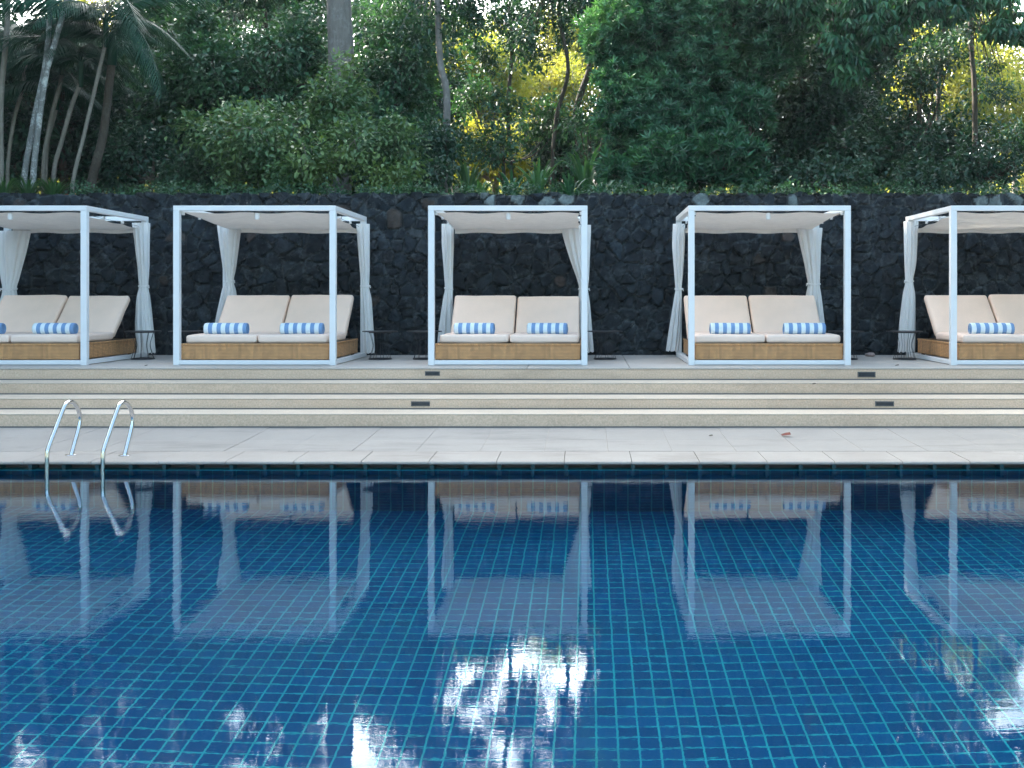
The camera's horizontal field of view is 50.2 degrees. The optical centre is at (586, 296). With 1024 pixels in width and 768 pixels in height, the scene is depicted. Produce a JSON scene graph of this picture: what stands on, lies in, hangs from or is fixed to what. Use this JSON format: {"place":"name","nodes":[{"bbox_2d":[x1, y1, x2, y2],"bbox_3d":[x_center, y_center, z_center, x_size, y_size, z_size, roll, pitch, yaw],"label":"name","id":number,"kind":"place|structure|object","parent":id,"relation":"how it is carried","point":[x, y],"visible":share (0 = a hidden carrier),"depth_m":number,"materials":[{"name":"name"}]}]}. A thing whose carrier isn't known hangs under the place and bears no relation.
{"place":"outdoors","nodes":[
{"label":"outdoors","id":0,"kind":"place"},
{"bbox_2d":[0,470,1023,767],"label":"pool water","id":1,"kind":"structure","parent":0,"point":[510,618],"depth_m":5.24,"materials":[{"name":"liquid"}]},
{"bbox_2d":[0,355,1023,368],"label":"platform paving","id":2,"kind":"structure","parent":0,"point":[618,362],"depth_m":13.64,"materials":[{"name":"stone"}]},
{"bbox_2d":[0,295,135,359],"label":"daybed","id":3,"kind":"object","parent":2,"relation":"on","point":[20,315],"visible":0.86,"depth_m":15.00,"materials":[{"name":"fabric"}]},
{"bbox_2d":[32,323,77,333],"bbox_3d":[-6.888,0.407,14.120,0.561,0.144,0.156,0,0,3],"label":"rolled towel","id":4,"kind":"object","parent":3,"relation":"on","point":[54,328],"visible":0.99,"depth_m":14.05,"materials":[{"name":"fabric"}]},
{"bbox_2d":[0,206,148,364],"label":"cabana","id":5,"kind":"object","parent":2,"relation":"on","point":[83,223],"visible":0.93,"depth_m":13.98,"materials":[{"name":"white paint"}]},
{"bbox_2d":[0,231,30,301],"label":"curtain","id":6,"kind":"object","parent":5,"relation":"hanging from","point":[13,247],"visible":0.57,"depth_m":15.51,"materials":[{"name":"fabric"}]},
{"bbox_2d":[132,223,155,353],"bbox_3d":[-6.330,-0.123,15.568,0.327,1.868,0.180,0,0,0],"label":"curtain","id":7,"kind":"object","parent":5,"relation":"hanging from","point":[143,312],"visible":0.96,"depth_m":15.51,"materials":[{"name":"fabric"}]},
{"bbox_2d":[181,295,357,359],"bbox_3d":[-4.196,0.412,14.637,1.882,0.889,1.737,0,0,0],"label":"daybed","id":8,"kind":"object","parent":2,"relation":"on","point":[263,316],"visible":0.84,"depth_m":14.72,"materials":[{"name":"fabric"}]},
{"bbox_2d":[203,323,249,333],"bbox_3d":[-4.670,0.407,14.120,0.568,0.144,0.156,0,0,0],"label":"rolled towel","id":9,"kind":"object","parent":8,"relation":"on","point":[225,328],"visible":1,"depth_m":14.05,"materials":[{"name":"fabric"}]},
{"bbox_2d":[280,323,324,333],"bbox_3d":[-3.689,0.407,14.120,0.561,0.144,0.156,0,0,-1],"label":"rolled towel","id":10,"kind":"object","parent":8,"relation":"on","point":[302,328],"visible":1,"depth_m":14.05,"materials":[{"name":"fabric"}]},
{"bbox_2d":[173,206,366,364],"bbox_3d":[-4.176,-0.145,14.650,2.039,2.005,1.940,0,0,0],"label":"cabana","id":11,"kind":"object","parent":2,"relation":"on","point":[331,223],"visible":0.94,"depth_m":13.69,"materials":[{"name":"white paint"}]},
{"bbox_2d":[215,225,240,322],"bbox_3d":[-5.141,-0.109,15.572,0.408,1.839,0.180,0,0,0],"label":"curtain","id":12,"kind":"object","parent":11,"relation":"hanging from","point":[229,240],"visible":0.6,"depth_m":15.51,"materials":[{"name":"fabric"}]},
{"bbox_2d":[356,224,374,353],"bbox_3d":[-3.164,-0.116,15.569,0.266,1.854,0.177,0,0,0],"label":"curtain","id":13,"kind":"object","parent":11,"relation":"hanging from","point":[363,236],"visible":0.97,"depth_m":15.52,"materials":[{"name":"fabric"}]},
{"bbox_2d":[428,206,586,364],"bbox_3d":[-0.995,-0.145,14.650,2.002,2.005,1.940,0,0,0],"label":"cabana","id":14,"kind":"object","parent":2,"relation":"on","point":[512,222],"visible":0.96,"depth_m":13.69,"materials":[{"name":"white paint"}]},
{"bbox_2d":[437,224,453,342],"bbox_3d":[-2.009,-0.123,15.567,0.280,1.839,0.177,0,0,0],"label":"curtain","id":15,"kind":"object","parent":14,"relation":"hanging from","point":[445,322],"visible":0.83,"depth_m":15.52,"materials":[{"name":"fabric"}]},
{"bbox_2d":[561,225,593,352],"bbox_3d":[-0.139,-0.116,15.573,0.478,1.825,0.178,0,0,0],"label":"curtain","id":16,"kind":"object","parent":14,"relation":"hanging from","point":[572,238],"visible":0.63,"depth_m":15.51,"materials":[{"name":"fabric"}]},
{"bbox_2d":[435,295,580,359],"bbox_3d":[-1.005,0.417,14.637,1.844,0.879,1.737,0,0,0],"label":"daybed","id":17,"kind":"object","parent":2,"relation":"on","point":[504,342],"visible":0.91,"depth_m":14.67,"materials":[{"name":"fabric"}]},
{"bbox_2d":[454,323,494,333],"bbox_3d":[-1.457,0.407,14.120,0.528,0.144,0.156,0,0,3],"label":"rolled towel","id":18,"kind":"object","parent":17,"relation":"on","point":[474,328],"visible":0.99,"depth_m":14.05,"materials":[{"name":"fabric"}]},
{"bbox_2d":[527,323,567,333],"bbox_3d":[-0.512,0.407,14.120,0.528,0.144,0.156,0,0,6],"label":"rolled towel","id":19,"kind":"object","parent":17,"relation":"on","point":[547,328],"visible":0.99,"depth_m":14.06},
{"bbox_2d":[0,191,1023,354],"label":"stone wall","id":20,"kind":"structure","parent":2,"relation":"on","point":[631,286],"depth_m":16.09,"materials":[{"name":"stone"}]},
{"bbox_2d":[683,295,842,359],"bbox_3d":[2.302,0.415,14.637,1.879,0.884,1.737,0,0,0],"label":"daybed","id":21,"kind":"object","parent":2,"relation":"on","point":[766,338],"visible":0.88,"depth_m":14.87,"materials":[{"name":"fabric"}]},
{"bbox_2d":[709,323,750,333],"bbox_3d":[1.852,0.407,14.120,0.528,0.144,0.156,0,0,1],"label":"bolster pillow","id":22,"kind":"object","parent":21,"relation":"on","point":[729,328],"visible":1,"depth_m":14.05,"materials":[{"name":"fabric"}]},
{"bbox_2d":[782,323,825,333],"bbox_3d":[2.814,0.407,14.120,0.548,0.144,0.156,0,0,2],"label":"bolster pillow","id":23,"kind":"object","parent":21,"relation":"on","point":[803,328],"visible":1,"depth_m":14.05,"materials":[{"name":"fabric"}]},
{"bbox_2d":[676,206,850,364],"bbox_3d":[2.294,-0.145,14.650,2.039,2.005,1.940,0,0,0],"label":"cabana","id":24,"kind":"object","parent":2,"relation":"on","point":[743,222],"visible":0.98,"depth_m":13.69,"materials":[{"name":"white paint"}]},
{"bbox_2d":[666,224,684,351],"bbox_3d":[1.266,-0.130,15.570,0.274,1.825,0.178,0,0,0],"label":"curtain","id":25,"kind":"object","parent":24,"relation":"hanging from","point":[678,249],"visible":1,"depth_m":15.52,"materials":[{"name":"fabric"}]},
{"bbox_2d":[797,228,824,322],"bbox_3d":[3.216,-0.095,15.570,0.436,1.782,0.181,0,0,0],"label":"curtain","id":26,"kind":"object","parent":24,"relation":"hanging from","point":[810,240],"visible":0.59,"depth_m":15.51,"materials":[{"name":"fabric"}]},
{"bbox_2d":[906,206,1023,364],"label":"cabana","id":27,"kind":"object","parent":2,"relation":"on","point":[954,223],"visible":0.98,"depth_m":13.88,"materials":[{"name":"white paint"}]},
{"bbox_2d":[898,221,918,352],"bbox_3d":[4.586,-0.141,15.571,0.293,1.875,0.183,0,0,0],"label":"curtain","id":28,"kind":"object","parent":27,"relation":"hanging from","point":[907,320],"visible":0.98,"depth_m":15.51,"materials":[{"name":"fabric"}]},
{"bbox_2d":[917,294,1023,359],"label":"daybed","id":29,"kind":"object","parent":2,"relation":"on","point":[1007,308],"visible":0.85,"depth_m":15.01,"materials":[{"name":"fabric"}]},
{"bbox_2d":[968,323,1014,333],"bbox_3d":[5.237,0.407,14.120,0.575,0.144,0.156,0,0,-1],"label":"bolster pillow","id":30,"kind":"object","parent":29,"relation":"on","point":[991,328],"visible":1,"depth_m":14.05,"materials":[{"name":"fabric"}]},
{"bbox_2d":[0,468,1023,469],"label":"pool wall","id":31,"kind":"structure","parent":0,"point":[518,469],"depth_m":9.77,"materials":[{"name":"blue tile"}]},
{"bbox_2d":[0,462,1003,469],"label":"gutter dividers","id":32,"kind":"object","parent":31,"relation":"on","point":[432,467],"visible":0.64,"depth_m":9.76,"materials":[{"name":"teal tile"}]},
{"bbox_2d":[5,464,1023,467],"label":"gutter back","id":33,"kind":"object","parent":31,"relation":"on","point":[495,466],"visible":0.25,"depth_m":9.88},
{"bbox_2d":[0,0,1023,156],"label":"sky","id":34,"kind":"structure","parent":0,"point":[1022,1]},
{"bbox_2d":[0,427,1023,460],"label":"pool deck","id":35,"kind":"structure","parent":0,"point":[525,439],"depth_m":10.93,"materials":[{"name":"stone"}]},
{"bbox_2d":[0,451,1023,464],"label":"pool coping","id":36,"kind":"object","parent":35,"relation":"on","point":[587,457],"visible":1,"depth_m":9.86,"materials":[{"name":"stone"}]},
{"bbox_2d":[45,400,81,473],"bbox_3d":[-4.730,1.814,9.858,0.100,1.750,0.662,0,0,0],"label":"handrail","id":37,"kind":"object","parent":36,"relation":"on","point":[55,430],"visible":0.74,"depth_m":9.83,"materials":[{"name":"silver metal"}]},
{"bbox_2d":[100,400,134,474],"bbox_3d":[-4.228,1.814,9.828,0.100,1.750,0.662,0,0,0],"label":"handrail","id":38,"kind":"object","parent":36,"relation":"attached to","point":[110,430],"visible":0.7,"depth_m":9.80,"materials":[{"name":"silver metal"}]},
{"bbox_3d":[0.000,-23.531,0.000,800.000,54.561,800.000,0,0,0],"label":"ground","id":39,"kind":"structure","parent":0,"visible":0},
{"bbox_2d":[0,0,10,183],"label":"palm tree","id":40,"kind":"object","parent":39,"relation":"on","point":[4,56],"visible":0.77,"depth_m":18.97,"materials":[{"name":"grey plant"}]},
{"bbox_2d":[8,176,56,193],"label":"fern clump","id":41,"kind":"object","parent":39,"relation":"on","point":[28,187],"visible":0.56,"depth_m":17.39,"materials":[{"name":"green plant"}]},
{"bbox_2d":[20,7,51,186],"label":"palm tree","id":42,"kind":"object","parent":39,"relation":"on","point":[27,156],"visible":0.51,"depth_m":18.36,"materials":[{"name":"grey plant"}]},
{"bbox_2d":[4,89,74,193],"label":"undergrowth bush","id":43,"kind":"object","parent":39,"relation":"on","point":[20,135],"visible":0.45,"depth_m":21.68,"materials":[{"name":"green plant"}]},
{"bbox_2d":[30,0,67,189],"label":"palm tree","id":44,"kind":"object","parent":39,"relation":"on","point":[38,124],"visible":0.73,"depth_m":18.16,"materials":[{"name":"grey plant"}]},
{"bbox_2d":[0,21,103,185],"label":"palm tree","id":45,"kind":"object","parent":39,"relation":"on","point":[13,122],"visible":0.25,"depth_m":20.77,"materials":[{"name":"grey plant"}]},
{"bbox_2d":[29,177,78,194],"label":"fern clump","id":46,"kind":"object","parent":39,"relation":"on","point":[52,188],"visible":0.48,"depth_m":17.60,"materials":[{"name":"green plant"}]},
{"bbox_2d":[0,31,129,192],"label":"palm tree","id":47,"kind":"object","parent":39,"relation":"on","point":[18,54],"visible":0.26,"depth_m":20.36,"materials":[{"name":"green plant"}]},
{"bbox_2d":[4,62,141,183],"bbox_3d":[-9.990,-3.037,20.781,2.766,2.975,2.505,0,0,-29],"label":"palm tree","id":48,"kind":"object","parent":39,"relation":"on","point":[32,84],"visible":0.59,"depth_m":20.97,"materials":[{"name":"green plant"}]},
{"bbox_2d":[0,34,148,181],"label":"palm tree","id":49,"kind":"object","parent":39,"relation":"on","point":[67,53],"visible":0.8,"depth_m":19.55,"materials":[{"name":"green plant"}]},
{"bbox_2d":[0,1,156,194],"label":"dark tree","id":50,"kind":"object","parent":39,"relation":"on","point":[78,123],"visible":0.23,"depth_m":22.32,"materials":[{"name":"green plant"}]},
{"bbox_2d":[0,17,174,192],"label":"palm tree","id":51,"kind":"object","parent":39,"relation":"on","point":[69,29],"visible":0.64,"depth_m":19.33,"materials":[{"name":"green plant"}]},
{"bbox_2d":[48,107,143,194],"bbox_3d":[-10.058,-2.799,22.927,2.535,2.434,2.403,0,0,0],"label":"undergrowth bush","id":52,"kind":"object","parent":39,"relation":"on","point":[83,166],"visible":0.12,"depth_m":22.46,"materials":[{"name":"green plant"}]},
{"bbox_2d":[0,0,217,193],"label":"palm tree","id":53,"kind":"object","parent":39,"relation":"on","point":[132,21],"visible":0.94,"depth_m":18.36,"materials":[{"name":"green plant"}]},
{"bbox_2d":[113,44,170,121],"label":"back tree","id":54,"kind":"object","parent":39,"relation":"on","point":[133,72],"visible":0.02,"depth_m":23.35,"materials":[{"name":"green plant"}]},
{"bbox_2d":[98,105,205,193],"bbox_3d":[-8.669,-2.759,22.358,2.637,2.584,1.990,0,0,0],"label":"undergrowth bush","id":55,"kind":"object","parent":39,"relation":"on","point":[149,128],"visible":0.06,"depth_m":22.07,"materials":[{"name":"green plant"}]},
{"bbox_2d":[83,116,223,193],"bbox_3d":[-7.846,-2.392,19.847,1.972,2.173,3.522,0,0,-38],"label":"dark bush","id":56,"kind":"object","parent":39,"relation":"on","point":[133,154],"visible":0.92,"depth_m":20.03,"materials":[{"name":"green plant"}]},
{"bbox_2d":[127,6,263,194],"bbox_3d":[-9.106,-4.337,26.090,4.609,5.230,3.309,0,0,18],"label":"back tree","id":57,"kind":"object","parent":39,"relation":"on","point":[163,24],"depth_m":25.42,"materials":[{"name":"green plant"}]},
{"bbox_2d":[153,104,270,195],"bbox_3d":[-7.310,-2.792,22.075,2.780,2.824,2.423,0,0,0],"label":"undergrowth bush","id":58,"kind":"object","parent":39,"relation":"on","point":[180,142],"visible":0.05,"depth_m":21.60,"materials":[{"name":"green plant"}]},
{"bbox_2d":[106,0,324,186],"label":"tall tree","id":59,"kind":"object","parent":39,"relation":"on","point":[264,4],"visible":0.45,"depth_m":23.82,"materials":[{"name":"green plant"}]},
{"bbox_2d":[109,0,327,192],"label":"dark tree","id":60,"kind":"object","parent":39,"relation":"on","point":[219,70],"visible":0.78,"depth_m":20.79,"materials":[{"name":"green plant"}]},
{"bbox_2d":[186,0,268,37],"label":"tree","id":61,"kind":"object","parent":39,"relation":"on","point":[232,13],"visible":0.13,"depth_m":39.43,"materials":[{"name":"green plant"}]},
{"bbox_2d":[248,0,327,46],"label":"tree","id":62,"kind":"object","parent":39,"relation":"on","point":[324,7],"visible":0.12,"depth_m":38.22,"materials":[{"name":"green plant"}]},
{"bbox_2d":[163,45,432,194],"bbox_3d":[-4.844,-2.751,18.370,4.666,3.143,3.272,0,0,0],"label":"bushy tree","id":63,"kind":"object","parent":39,"relation":"on","point":[254,146],"visible":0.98,"depth_m":17.83,"materials":[{"name":"green plant"}]},
{"bbox_2d":[248,0,388,113],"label":"back tree","id":64,"kind":"object","parent":39,"relation":"on","point":[358,47],"visible":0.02,"depth_m":25.82,"materials":[{"name":"green plant"}]},
{"bbox_2d":[324,0,353,194],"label":"tall tree","id":65,"kind":"object","parent":39,"relation":"on","point":[339,25],"visible":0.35,"depth_m":20.41,"materials":[{"name":"grey plant"}]},
{"bbox_2d":[351,0,454,194],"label":"dark tree","id":66,"kind":"object","parent":39,"relation":"on","point":[396,81],"visible":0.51,"depth_m":21.26,"materials":[{"name":"green plant"}]},
{"bbox_2d":[352,0,481,132],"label":"back tree","id":67,"kind":"object","parent":39,"relation":"on","point":[447,55],"visible":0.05,"depth_m":26.70,"materials":[{"name":"green plant"}]},
{"bbox_2d":[403,112,476,193],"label":"dark bush","id":68,"kind":"object","parent":39,"relation":"on","point":[442,160],"visible":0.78,"depth_m":19.29,"materials":[{"name":"green plant"}]},
{"bbox_2d":[376,0,504,194],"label":"tall tree","id":69,"kind":"object","parent":39,"relation":"on","point":[469,14],"visible":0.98,"depth_m":19.95,"materials":[{"name":"green plant"}]},
{"bbox_2d":[440,158,492,192],"bbox_3d":[-2.149,-1.938,19.545,1.112,1.041,1.317,0,0,0],"label":"cordyline","id":70,"kind":"object","parent":39,"relation":"on","point":[466,177],"visible":0.52,"depth_m":19.37,"materials":[{"name":"green plant"}]},
{"bbox_2d":[431,26,535,183],"bbox_3d":[-3.239,-5.230,32.908,3.386,6.209,3.206,0,0,0],"label":"sunlit tree","id":71,"kind":"object","parent":39,"relation":"on","point":[519,86],"visible":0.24,"depth_m":32.65,"materials":[{"name":"green plant"}]},
{"bbox_2d":[0,369,1023,425],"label":"steps","id":72,"kind":"structure","parent":39,"relation":"on","point":[537,420],"depth_m":12.21,"materials":[{"name":"stone"}]},
{"bbox_2d":[0,380,1023,414],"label":"step treads","id":73,"kind":"object","parent":72,"relation":"on","point":[521,411],"visible":1,"depth_m":12.31,"materials":[{"name":"stone"}]},
{"bbox_2d":[0,379,1023,427],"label":"step joints","id":74,"kind":"object","parent":72,"relation":"on","point":[525,408],"visible":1,"depth_m":12.19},
{"bbox_2d":[449,71,574,194],"bbox_3d":[-1.697,-3.061,22.416,2.447,3.323,3.355,0,0,28],"label":"understory tree","id":75,"kind":"object","parent":39,"relation":"on","point":[497,153],"visible":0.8,"depth_m":21.64,"materials":[{"name":"green plant"}]},
{"bbox_2d":[453,106,573,194],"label":"sunlit tree","id":76,"kind":"object","parent":39,"relation":"on","point":[524,166],"visible":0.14,"depth_m":28.31,"materials":[{"name":"green plant"}]},
{"bbox_2d":[415,0,615,178],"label":"tall tree","id":77,"kind":"object","parent":39,"relation":"on","point":[478,49],"visible":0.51,"depth_m":23.10,"materials":[{"name":"green plant"}]},
{"bbox_2d":[476,22,596,193],"bbox_3d":[-2.126,-6.071,38.035,5.867,7.017,4.638,0,0,0],"label":"sunlit tree","id":78,"kind":"object","parent":39,"relation":"on","point":[524,84],"visible":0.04,"depth_m":37.23,"materials":[{"name":"green plant"}]},
{"bbox_2d":[513,157,563,192],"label":"strap plant","id":79,"kind":"object","parent":39,"relation":"on","point":[537,175],"visible":0.62,"depth_m":17.49,"materials":[{"name":"green plant"}]},
{"bbox_2d":[470,0,612,191],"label":"tall tree","id":80,"kind":"object","parent":39,"relation":"on","point":[527,43],"visible":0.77,"depth_m":22.06,"materials":[{"name":"green plant"}]},
{"bbox_2d":[63,174,1023,195],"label":"ground cover","id":81,"kind":"object","parent":39,"relation":"on","point":[174,190],"visible":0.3,"depth_m":16.78,"materials":[{"name":"green plant"}]},
{"bbox_2d":[504,2,588,181],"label":"sunlit tree","id":82,"kind":"object","parent":39,"relation":"on","point":[548,40],"visible":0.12,"depth_m":40.97,"materials":[{"name":"green plant"}]},
{"bbox_2d":[512,92,593,192],"bbox_3d":[-0.567,-3.078,23.881,2.308,2.919,2.486,0,0,0],"label":"undergrowth bush","id":83,"kind":"object","parent":39,"relation":"on","point":[543,153],"visible":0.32,"depth_m":23.67,"materials":[{"name":"green plant"}]},
{"bbox_2d":[521,52,613,184],"bbox_3d":[0.438,-5.693,35.952,5.344,6.197,4.089,0,0,0],"label":"sunlit tree","id":84,"kind":"object","parent":39,"relation":"on","point":[553,79],"visible":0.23,"depth_m":35.32,"materials":[{"name":"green plant"}]},
{"bbox_2d":[555,0,592,118],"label":"tall tree","id":85,"kind":"object","parent":39,"relation":"on","point":[586,78],"visible":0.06,"depth_m":24.93,"materials":[{"name":"green plant"}]},
{"bbox_2d":[544,79,621,192],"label":"understory tree","id":86,"kind":"object","parent":39,"relation":"on","point":[580,129],"visible":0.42,"depth_m":20.38,"materials":[{"name":"green plant"}]},
{"bbox_2d":[560,145,614,193],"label":"strap plant","id":87,"kind":"object","parent":39,"relation":"on","point":[582,173],"visible":0.59,"depth_m":18.27,"materials":[{"name":"green plant"}]},
{"bbox_2d":[575,114,654,195],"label":"undergrowth bush","id":88,"kind":"object","parent":39,"relation":"on","point":[621,152],"visible":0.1,"depth_m":22.22,"materials":[{"name":"green plant"}]},
{"bbox_2d":[588,124,703,193],"bbox_3d":[1.004,-2.039,18.277,2.002,1.590,1.626,0,0,0],"label":"rosette shrub","id":89,"kind":"object","parent":39,"relation":"on","point":[668,157],"visible":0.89,"depth_m":17.92,"materials":[{"name":"green plant"}]},
{"bbox_2d":[570,0,813,192],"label":"dense tree","id":90,"kind":"object","parent":39,"relation":"on","point":[671,55],"visible":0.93,"depth_m":19.27,"materials":[{"name":"green plant"}]},
{"bbox_2d":[671,94,775,192],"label":"tree","id":91,"kind":"object","parent":39,"relation":"on","point":[725,143],"visible":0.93,"depth_m":18.20,"materials":[{"name":"green plant"}]},
{"bbox_2d":[723,78,778,192],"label":"tree","id":92,"kind":"object","parent":39,"relation":"on","point":[750,109],"visible":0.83,"depth_m":18.77,"materials":[{"name":"green plant"}]},
{"bbox_2d":[724,123,811,194],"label":"undergrowth bush","id":93,"kind":"object","parent":39,"relation":"on","point":[774,147],"visible":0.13,"depth_m":21.38,"materials":[{"name":"green plant"}]},
{"bbox_2d":[752,0,894,194],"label":"dark tree","id":94,"kind":"object","parent":39,"relation":"on","point":[824,104],"visible":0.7,"depth_m":20.91,"materials":[{"name":"green plant"}]},
{"bbox_2d":[761,148,893,195],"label":"dark bush","id":95,"kind":"object","parent":39,"relation":"on","point":[862,171],"visible":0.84,"depth_m":18.11,"materials":[{"name":"green plant"}]},
{"bbox_2d":[808,0,931,113],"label":"back tree","id":96,"kind":"object","parent":39,"relation":"on","point":[875,58],"visible":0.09,"depth_m":24.33,"materials":[{"name":"green plant"}]},
{"bbox_2d":[757,0,1023,126],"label":"tall tree","id":97,"kind":"object","parent":39,"relation":"on","point":[856,21],"visible":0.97,"depth_m":18.40,"materials":[{"name":"green plant"}]},
{"bbox_2d":[859,95,968,193],"bbox_3d":[6.484,-2.957,22.491,2.706,2.476,2.362,0,0,0],"label":"undergrowth bush","id":98,"kind":"object","parent":39,"relation":"on","point":[891,117],"visible":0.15,"depth_m":22.19,"materials":[{"name":"green plant"}]},
{"bbox_2d":[856,27,978,194],"bbox_3d":[6.117,-3.302,20.277,2.299,3.597,1.781,0,0,0],"label":"gappy tree","id":99,"kind":"object","parent":39,"relation":"on","point":[914,78],"visible":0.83,"depth_m":20.35,"materials":[{"name":"green plant"}]},
{"bbox_2d":[901,13,979,119],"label":"tall tree","id":100,"kind":"object","parent":39,"relation":"on","point":[927,24],"visible":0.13,"depth_m":25.92,"materials":[{"name":"green plant"}]},
{"bbox_2d":[870,23,1023,125],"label":"sunlit tree","id":101,"kind":"object","parent":39,"relation":"on","point":[952,89],"visible":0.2,"depth_m":34.29,"materials":[{"name":"green plant"}]},
{"bbox_2d":[882,107,1023,194],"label":"dark bush","id":102,"kind":"object","parent":39,"relation":"on","point":[975,166],"visible":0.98,"depth_m":18.40,"materials":[{"name":"green plant"}]},
{"bbox_2d":[889,99,1021,193],"bbox_3d":[7.520,-2.854,22.059,2.802,2.439,2.302,0,0,0],"label":"undergrowth bush","id":103,"kind":"object","parent":39,"relation":"on","point":[948,131],"visible":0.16,"depth_m":21.78,"materials":[{"name":"green plant"}]},
{"bbox_2d":[930,10,1023,193],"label":"tall tree","id":104,"kind":"object","parent":39,"relation":"on","point":[969,27],"visible":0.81,"depth_m":20.82,"materials":[{"name":"green plant"}]},
{"bbox_2d":[944,31,1023,190],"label":"sunlit tree","id":105,"kind":"object","parent":39,"relation":"on","point":[1018,112],"visible":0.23,"depth_m":36.56,"materials":[{"name":"green plant"}]},
{"bbox_2d":[965,19,1023,194],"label":"sunlit tree","id":106,"kind":"object","parent":39,"relation":"on","point":[1012,58],"visible":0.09,"depth_m":43.94,"materials":[{"name":"green plant"}]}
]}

